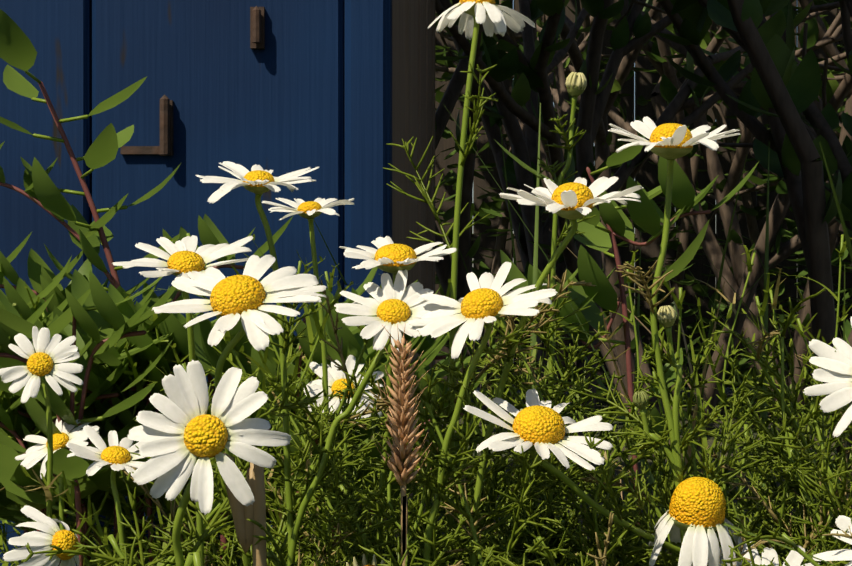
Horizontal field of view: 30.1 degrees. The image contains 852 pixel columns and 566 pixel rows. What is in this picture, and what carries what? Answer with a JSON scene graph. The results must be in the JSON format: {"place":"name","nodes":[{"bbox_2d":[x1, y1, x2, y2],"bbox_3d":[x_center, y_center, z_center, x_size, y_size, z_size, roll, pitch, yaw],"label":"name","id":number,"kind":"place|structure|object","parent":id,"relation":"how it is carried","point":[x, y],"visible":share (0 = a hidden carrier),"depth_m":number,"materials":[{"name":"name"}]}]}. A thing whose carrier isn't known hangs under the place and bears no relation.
{"place":"outdoors","nodes":[
{"label":"outdoors","id":0,"kind":"place"},
{"bbox_2d":[0,0,434,565],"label":"shed building","id":1,"kind":"structure","parent":0,"point":[340,94],"depth_m":0.69,"materials":[{"name":"wood"}]},
{"bbox_2d":[346,554,384,565],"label":"young chamomile head","id":2,"kind":"object","parent":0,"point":[365,563],"visible":0.88,"depth_m":0.37},
{"bbox_2d":[472,0,634,283],"label":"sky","id":3,"kind":"structure","parent":0,"point":[513,0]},
{"bbox_2d":[435,284,850,565],"bbox_3d":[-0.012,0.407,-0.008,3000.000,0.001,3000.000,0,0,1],"label":"ground","id":4,"kind":"structure","parent":0,"point":[710,439],"depth_m":4.04,"materials":[{"name":"soil"}]},
{"bbox_2d":[3,505,79,565],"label":"chamomile","id":5,"kind":"object","parent":4,"relation":"on","point":[65,539],"visible":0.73,"depth_m":0.39,"materials":[{"name":"white plant"}]},
{"bbox_2d":[0,326,83,535],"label":"chamomile","id":6,"kind":"object","parent":4,"relation":"on","point":[39,366],"visible":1,"depth_m":0.45,"materials":[{"name":"white plant"}]},
{"bbox_2d":[14,419,98,536],"bbox_3d":[-0.110,0.225,0.490,0.025,0.366,0.038,0,0,-45],"label":"chamomile","id":7,"kind":"object","parent":4,"relation":"on","point":[33,456],"visible":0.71,"depth_m":0.49,"materials":[{"name":"white plant"}]},
{"bbox_2d":[66,425,153,564],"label":"chamomile","id":8,"kind":"object","parent":4,"relation":"on","point":[115,457],"visible":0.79,"depth_m":0.42,"materials":[{"name":"white plant"}]},
{"bbox_2d":[112,235,252,565],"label":"chamomile","id":9,"kind":"object","parent":4,"relation":"on","point":[187,259],"visible":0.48,"depth_m":0.37,"materials":[{"name":"white plant"}]},
{"bbox_2d":[127,360,291,565],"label":"chamomile","id":10,"kind":"object","parent":4,"relation":"on","point":[174,446],"visible":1,"depth_m":0.28,"materials":[{"name":"white plant"}]},
{"bbox_2d":[119,161,381,565],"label":"chamomile","id":11,"kind":"object","parent":4,"relation":"on","point":[258,180],"visible":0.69,"depth_m":0.40,"materials":[{"name":"green plant"}]},
{"bbox_2d":[152,255,354,565],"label":"chamomile","id":12,"kind":"object","parent":4,"relation":"on","point":[244,298],"visible":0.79,"depth_m":0.34,"materials":[{"name":"white plant"}]},
{"bbox_2d":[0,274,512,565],"bbox_3d":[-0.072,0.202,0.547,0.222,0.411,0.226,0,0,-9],"label":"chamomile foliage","id":13,"kind":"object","parent":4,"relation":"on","point":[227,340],"visible":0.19,"depth_m":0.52,"materials":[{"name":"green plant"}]},
{"bbox_2d":[262,198,353,552],"bbox_3d":[-0.038,0.191,0.484,0.050,0.434,0.034,0,0,33],"label":"chamomile","id":14,"kind":"object","parent":4,"relation":"on","point":[309,211],"visible":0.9,"depth_m":0.48,"materials":[{"name":"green plant"}]},
{"bbox_2d":[172,269,452,565],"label":"chamomile","id":15,"kind":"object","parent":4,"relation":"on","point":[389,306],"visible":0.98,"depth_m":0.38,"materials":[{"name":"white plant"}]},
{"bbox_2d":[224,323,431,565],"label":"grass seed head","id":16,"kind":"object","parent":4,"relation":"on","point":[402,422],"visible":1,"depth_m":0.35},
{"bbox_2d":[303,355,383,544],"bbox_3d":[-0.026,0.215,0.494,0.026,0.385,0.048,0,0,27],"label":"chamomile","id":17,"kind":"object","parent":4,"relation":"on","point":[335,377],"visible":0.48,"depth_m":0.49,"materials":[{"name":"white plant"}]},
{"bbox_2d":[0,9,758,565],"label":"broadleaf weed","id":18,"kind":"object","parent":4,"relation":"on","point":[90,315],"visible":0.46,"depth_m":0.56,"materials":[{"name":"green plant"}]},
{"bbox_2d":[314,236,505,564],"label":"chamomile","id":19,"kind":"object","parent":4,"relation":"on","point":[389,256],"visible":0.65,"depth_m":0.39,"materials":[{"name":"white plant"}]},
{"bbox_2d":[0,233,851,565],"bbox_3d":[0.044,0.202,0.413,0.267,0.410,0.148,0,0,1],"label":"chamomile foliage","id":20,"kind":"object","parent":4,"relation":"on","point":[795,464],"visible":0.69,"depth_m":0.40,"materials":[{"name":"green plant"}]},
{"bbox_2d":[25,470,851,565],"bbox_3d":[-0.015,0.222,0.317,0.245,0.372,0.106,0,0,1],"label":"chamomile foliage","id":21,"kind":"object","parent":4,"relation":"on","point":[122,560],"visible":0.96,"depth_m":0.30,"materials":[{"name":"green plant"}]},
{"bbox_2d":[352,262,557,565],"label":"chamomile","id":22,"kind":"object","parent":4,"relation":"on","point":[480,304],"visible":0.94,"depth_m":0.37,"materials":[{"name":"white plant"}]},
{"bbox_2d":[352,0,596,564],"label":"chamomile","id":23,"kind":"object","parent":4,"relation":"on","point":[491,16],"visible":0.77,"depth_m":0.41,"materials":[{"name":"green plant"}]},
{"bbox_2d":[433,176,643,565],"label":"chamomile","id":24,"kind":"object","parent":4,"relation":"on","point":[573,202],"visible":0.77,"depth_m":0.38,"materials":[{"name":"green plant"}]},
{"bbox_2d":[472,72,618,565],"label":"chamomile bud","id":25,"kind":"object","parent":4,"relation":"on","point":[576,84],"visible":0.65,"depth_m":0.42,"materials":[{"name":"green plant"}]},
{"bbox_2d":[270,103,851,565],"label":"grass clumps","id":26,"kind":"object","parent":4,"relation":"on","point":[704,367],"visible":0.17,"depth_m":0.90,"materials":[{"name":"plant"}]},
{"bbox_2d":[435,0,849,546],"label":"shrub","id":27,"kind":"object","parent":4,"relation":"on","point":[535,64],"visible":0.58,"depth_m":2.49,"materials":[{"name":"brown plant"}]},
{"bbox_2d":[435,0,851,389],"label":"bush","id":28,"kind":"object","parent":4,"relation":"on","point":[647,175],"visible":0.02,"depth_m":5.87,"materials":[{"name":"plant"}]},
{"bbox_2d":[435,0,851,412],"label":"hedge","id":29,"kind":"object","parent":4,"relation":"on","point":[497,205],"visible":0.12,"depth_m":4.94,"materials":[{"name":"green plant"}]},
{"bbox_2d":[435,0,851,433],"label":"shrub","id":30,"kind":"object","parent":4,"relation":"on","point":[657,50],"visible":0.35,"depth_m":4.33,"materials":[{"name":"brown plant"}]},
{"bbox_2d":[449,0,851,460],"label":"shrub","id":31,"kind":"object","parent":4,"relation":"on","point":[836,93],"visible":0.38,"depth_m":3.48,"materials":[{"name":"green plant"}]},
{"bbox_2d":[535,116,768,545],"bbox_3d":[0.053,0.184,0.369,0.055,0.448,0.046,0,0,1],"label":"chamomile","id":32,"kind":"object","parent":4,"relation":"on","point":[670,143],"visible":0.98,"depth_m":0.37,"materials":[{"name":"green plant"}]},
{"bbox_2d":[633,391,677,484],"bbox_3d":[0.053,0.037,0.368,0.011,0.023,0.011,0,0,24],"label":"chamomile bud","id":33,"kind":"object","parent":32,"relation":"attached to","point":[640,400],"visible":1,"depth_m":0.37,"materials":[{"name":"green plant"}]},
{"bbox_2d":[463,389,851,565],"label":"chamomile","id":34,"kind":"object","parent":4,"relation":"on","point":[540,428],"visible":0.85,"depth_m":0.36,"materials":[{"name":"white plant"}]},
{"bbox_2d":[633,305,727,480],"bbox_3d":[0.060,0.026,0.370,0.022,0.042,0.016,0,0,1],"label":"chamomile bud","id":35,"kind":"object","parent":4,"relation":"on","point":[666,316],"visible":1,"depth_m":0.37,"materials":[{"name":"green plant"}]},
{"bbox_2d":[648,477,739,565],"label":"chamomile","id":36,"kind":"object","parent":4,"relation":"on","point":[696,510],"visible":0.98,"depth_m":0.36,"materials":[{"name":"yellow plant"}]},
{"bbox_2d":[613,0,851,224],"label":"shrub","id":37,"kind":"object","parent":4,"relation":"on","point":[680,49],"visible":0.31,"depth_m":3.00,"materials":[{"name":"green plant"}]},
{"bbox_2d":[614,0,851,502],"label":"shrub","id":38,"kind":"object","parent":4,"relation":"on","point":[781,88],"visible":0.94,"depth_m":1.58,"materials":[{"name":"brown plant"}]},
{"bbox_2d":[683,29,843,236],"bbox_3d":[1.579,-0.859,4.277,1.627,2.555,2.321,0,0,-30],"label":"shrub","id":39,"kind":"object","parent":4,"relation":"on","point":[818,101],"visible":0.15,"depth_m":4.48,"materials":[{"name":"green plant"}]},
{"bbox_2d":[719,537,819,565],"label":"chamomile","id":40,"kind":"object","parent":4,"relation":"on","point":[794,558],"visible":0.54,"depth_m":0.37,"materials":[{"name":"white plant"}]},
{"bbox_2d":[717,0,851,190],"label":"shrub","id":41,"kind":"object","parent":4,"relation":"on","point":[847,42],"visible":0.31,"depth_m":2.05,"materials":[{"name":"brown plant"}]},
{"bbox_2d":[789,317,851,562],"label":"chamomile","id":42,"kind":"object","parent":4,"relation":"on","point":[835,371],"visible":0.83,"depth_m":0.38,"materials":[{"name":"white plant"}]},
{"bbox_2d":[812,515,851,565],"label":"chamomile","id":43,"kind":"object","parent":4,"relation":"on","point":[843,522],"visible":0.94,"depth_m":0.36,"materials":[{"name":"white plant"}]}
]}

